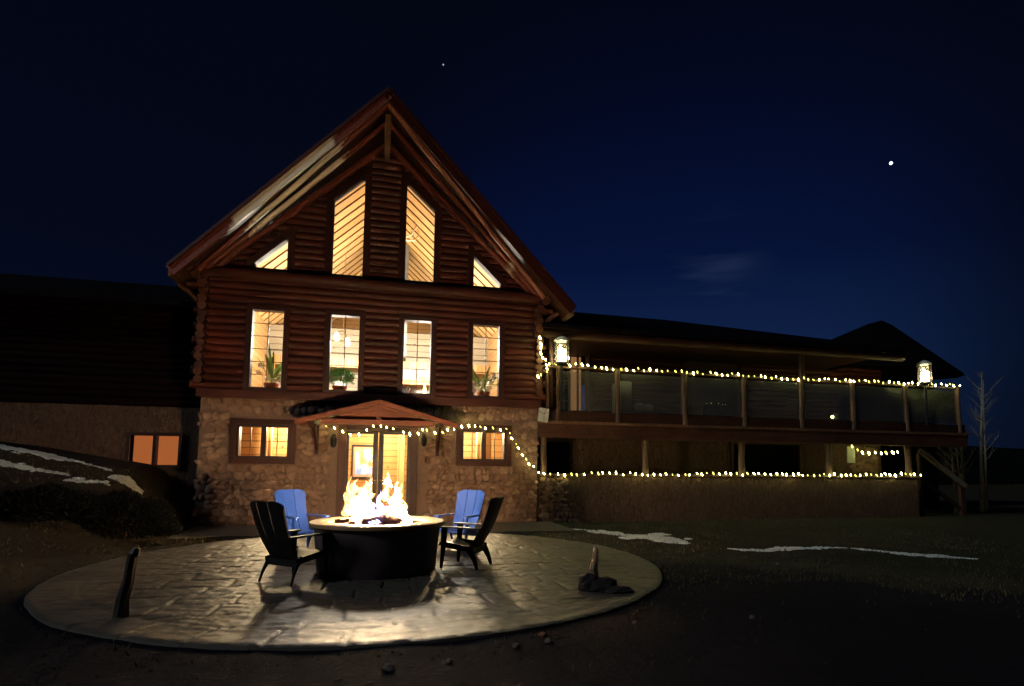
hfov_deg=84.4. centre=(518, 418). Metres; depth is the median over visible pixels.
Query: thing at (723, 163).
sky
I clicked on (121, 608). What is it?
wooden stake
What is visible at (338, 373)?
potted plant
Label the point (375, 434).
door
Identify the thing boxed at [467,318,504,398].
window
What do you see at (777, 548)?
snow patch
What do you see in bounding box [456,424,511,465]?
window
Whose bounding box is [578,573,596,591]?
rock
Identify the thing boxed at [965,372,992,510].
aspen tree
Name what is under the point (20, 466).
snow patch
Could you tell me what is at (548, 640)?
rock
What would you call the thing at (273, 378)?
potted plant
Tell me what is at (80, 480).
snow patch
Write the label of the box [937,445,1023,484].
hills
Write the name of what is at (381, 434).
door
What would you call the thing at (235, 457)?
window
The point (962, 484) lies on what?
stair rail
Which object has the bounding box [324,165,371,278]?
window
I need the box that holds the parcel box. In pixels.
[537,408,548,421]
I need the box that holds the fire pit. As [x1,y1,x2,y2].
[309,515,444,579]
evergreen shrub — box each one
[0,482,110,522]
[74,489,182,538]
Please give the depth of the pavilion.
21.05 m
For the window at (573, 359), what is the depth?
18.75 m
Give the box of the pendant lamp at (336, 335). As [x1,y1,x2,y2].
[334,259,349,345]
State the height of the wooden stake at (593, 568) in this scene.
0.475 m
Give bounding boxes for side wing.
[0,273,200,506]
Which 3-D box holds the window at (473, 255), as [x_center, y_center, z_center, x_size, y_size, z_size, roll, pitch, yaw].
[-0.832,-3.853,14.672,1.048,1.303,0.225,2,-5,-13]
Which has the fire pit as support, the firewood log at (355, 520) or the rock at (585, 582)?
the firewood log at (355, 520)
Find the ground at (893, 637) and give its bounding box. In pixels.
[0,442,1023,685]
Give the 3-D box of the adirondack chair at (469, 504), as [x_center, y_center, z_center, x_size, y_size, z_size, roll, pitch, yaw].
[-0.973,1.712,9.601,0.660,0.959,0.814,-2,-5,23]
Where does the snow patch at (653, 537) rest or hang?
on the ground at (893, 637)
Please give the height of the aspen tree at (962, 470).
3.170 m
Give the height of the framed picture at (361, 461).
0.960 m
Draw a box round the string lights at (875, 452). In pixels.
[851,445,898,454]
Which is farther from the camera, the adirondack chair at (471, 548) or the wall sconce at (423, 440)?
the wall sconce at (423, 440)
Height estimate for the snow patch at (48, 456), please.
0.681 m
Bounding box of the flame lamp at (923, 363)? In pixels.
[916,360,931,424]
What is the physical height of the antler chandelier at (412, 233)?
1.124 m
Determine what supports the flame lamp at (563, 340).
attached to the covered deck
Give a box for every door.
[344,431,378,515]
[377,432,409,514]
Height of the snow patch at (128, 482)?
0.426 m
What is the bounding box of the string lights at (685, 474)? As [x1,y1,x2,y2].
[543,472,920,476]
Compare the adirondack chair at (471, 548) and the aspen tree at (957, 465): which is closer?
the adirondack chair at (471, 548)
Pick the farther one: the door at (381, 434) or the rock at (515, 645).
the door at (381, 434)
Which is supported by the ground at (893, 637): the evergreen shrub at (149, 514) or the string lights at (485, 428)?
the evergreen shrub at (149, 514)
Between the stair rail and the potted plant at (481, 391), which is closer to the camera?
the potted plant at (481, 391)
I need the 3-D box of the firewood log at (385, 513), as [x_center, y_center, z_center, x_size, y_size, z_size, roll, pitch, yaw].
[-1.847,1.278,7.505,0.288,0.130,0.117,-2,-5,24]
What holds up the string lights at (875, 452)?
hanging from the covered deck
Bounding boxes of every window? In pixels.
[125,432,182,467]
[228,418,295,463]
[242,303,290,390]
[247,224,295,272]
[322,308,365,393]
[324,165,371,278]
[397,314,436,396]
[398,169,441,285]
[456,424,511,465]
[467,242,506,290]
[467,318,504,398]
[571,357,580,409]
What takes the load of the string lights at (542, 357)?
attached to the log house
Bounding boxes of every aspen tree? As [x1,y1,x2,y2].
[927,447,973,512]
[934,447,969,476]
[942,423,981,512]
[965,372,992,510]
[966,369,1001,511]
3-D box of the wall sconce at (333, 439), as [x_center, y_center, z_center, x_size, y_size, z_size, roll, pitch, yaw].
[-4.352,0.531,13.268,0.140,0.320,0.210,2,-5,-13]
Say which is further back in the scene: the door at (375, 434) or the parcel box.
the parcel box
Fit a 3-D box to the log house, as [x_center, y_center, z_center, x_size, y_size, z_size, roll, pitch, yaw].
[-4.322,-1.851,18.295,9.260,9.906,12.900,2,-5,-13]
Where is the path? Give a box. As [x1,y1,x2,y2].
[166,521,575,538]
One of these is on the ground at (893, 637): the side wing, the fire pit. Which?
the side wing
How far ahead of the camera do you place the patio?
5.80 m
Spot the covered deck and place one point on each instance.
(752, 424)
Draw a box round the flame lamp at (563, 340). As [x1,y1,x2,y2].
[554,336,569,412]
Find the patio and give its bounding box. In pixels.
[24,532,661,650]
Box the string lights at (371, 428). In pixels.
[325,424,424,435]
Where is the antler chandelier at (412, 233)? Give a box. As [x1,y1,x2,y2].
[406,220,421,240]
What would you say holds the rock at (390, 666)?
on the ground at (893, 637)
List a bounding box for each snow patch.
[0,444,111,470]
[0,459,70,475]
[63,477,110,485]
[107,475,143,493]
[574,529,691,543]
[727,546,845,551]
[851,548,977,558]
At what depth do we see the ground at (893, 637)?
5.12 m
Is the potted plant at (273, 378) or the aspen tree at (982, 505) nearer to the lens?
the potted plant at (273, 378)
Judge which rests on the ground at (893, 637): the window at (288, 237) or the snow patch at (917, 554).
the snow patch at (917, 554)
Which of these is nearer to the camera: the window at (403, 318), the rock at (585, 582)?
the rock at (585, 582)
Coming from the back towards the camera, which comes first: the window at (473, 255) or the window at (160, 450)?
the window at (473, 255)
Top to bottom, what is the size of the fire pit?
0.634 m
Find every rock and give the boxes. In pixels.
[383,662,394,670]
[445,658,451,663]
[512,643,519,647]
[545,638,552,642]
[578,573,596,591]
[589,576,617,593]
[604,586,633,593]
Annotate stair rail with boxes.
[916,449,967,515]
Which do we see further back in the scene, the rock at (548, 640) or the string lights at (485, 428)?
the string lights at (485, 428)
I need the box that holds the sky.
[0,0,1023,448]
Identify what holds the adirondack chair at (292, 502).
on the patio
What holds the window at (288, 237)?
in the log house
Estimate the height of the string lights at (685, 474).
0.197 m
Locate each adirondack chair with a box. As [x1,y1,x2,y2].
[250,500,331,585]
[274,489,330,546]
[433,490,484,538]
[439,496,503,569]
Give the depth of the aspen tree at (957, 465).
19.84 m
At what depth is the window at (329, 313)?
13.58 m
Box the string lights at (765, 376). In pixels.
[549,363,960,386]
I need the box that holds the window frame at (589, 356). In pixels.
[567,353,591,411]
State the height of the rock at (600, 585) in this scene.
0.203 m
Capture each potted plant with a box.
[252,345,281,387]
[329,367,354,389]
[472,366,496,395]
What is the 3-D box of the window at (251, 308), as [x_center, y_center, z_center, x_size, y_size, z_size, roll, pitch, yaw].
[-5.891,-1.620,13.247,0.950,2.087,0.245,2,-5,-13]
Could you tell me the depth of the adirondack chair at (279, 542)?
6.46 m
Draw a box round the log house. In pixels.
[166,87,575,526]
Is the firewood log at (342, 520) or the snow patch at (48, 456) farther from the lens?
the snow patch at (48, 456)
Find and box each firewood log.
[334,518,350,522]
[349,514,368,524]
[360,513,402,524]
[369,510,390,517]
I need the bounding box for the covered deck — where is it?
[534,312,970,522]
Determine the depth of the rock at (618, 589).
6.12 m
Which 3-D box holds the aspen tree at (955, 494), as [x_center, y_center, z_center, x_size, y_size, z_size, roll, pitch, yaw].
[14.616,1.603,19.146,1.034,3.200,1.088,1,-5,0]
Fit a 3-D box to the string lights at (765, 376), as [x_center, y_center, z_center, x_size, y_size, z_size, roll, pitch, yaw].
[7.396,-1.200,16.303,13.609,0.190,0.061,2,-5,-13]
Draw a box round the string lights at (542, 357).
[536,336,547,377]
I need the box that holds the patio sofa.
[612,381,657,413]
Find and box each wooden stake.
[112,547,140,617]
[589,546,598,576]
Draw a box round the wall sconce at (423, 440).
[421,434,426,446]
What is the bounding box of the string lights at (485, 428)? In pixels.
[426,424,541,473]
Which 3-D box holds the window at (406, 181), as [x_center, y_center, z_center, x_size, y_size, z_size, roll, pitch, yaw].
[-2.499,-4.777,14.348,1.050,3.056,0.225,2,-5,-13]
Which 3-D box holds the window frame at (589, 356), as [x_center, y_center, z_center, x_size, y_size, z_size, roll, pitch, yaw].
[1.924,-1.200,18.128,0.800,2.000,0.240,2,-5,-13]
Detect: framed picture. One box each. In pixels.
[351,444,377,478]
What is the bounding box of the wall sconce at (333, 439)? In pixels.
[330,434,336,447]
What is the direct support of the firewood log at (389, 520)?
on the fire pit
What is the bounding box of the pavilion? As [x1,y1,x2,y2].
[831,320,964,508]
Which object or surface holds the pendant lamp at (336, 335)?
hanging from the log house
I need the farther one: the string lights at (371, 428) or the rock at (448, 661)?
the string lights at (371, 428)
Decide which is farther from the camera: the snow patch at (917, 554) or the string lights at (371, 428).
the string lights at (371, 428)
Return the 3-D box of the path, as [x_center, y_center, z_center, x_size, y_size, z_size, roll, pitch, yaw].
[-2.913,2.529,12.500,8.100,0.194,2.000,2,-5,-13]

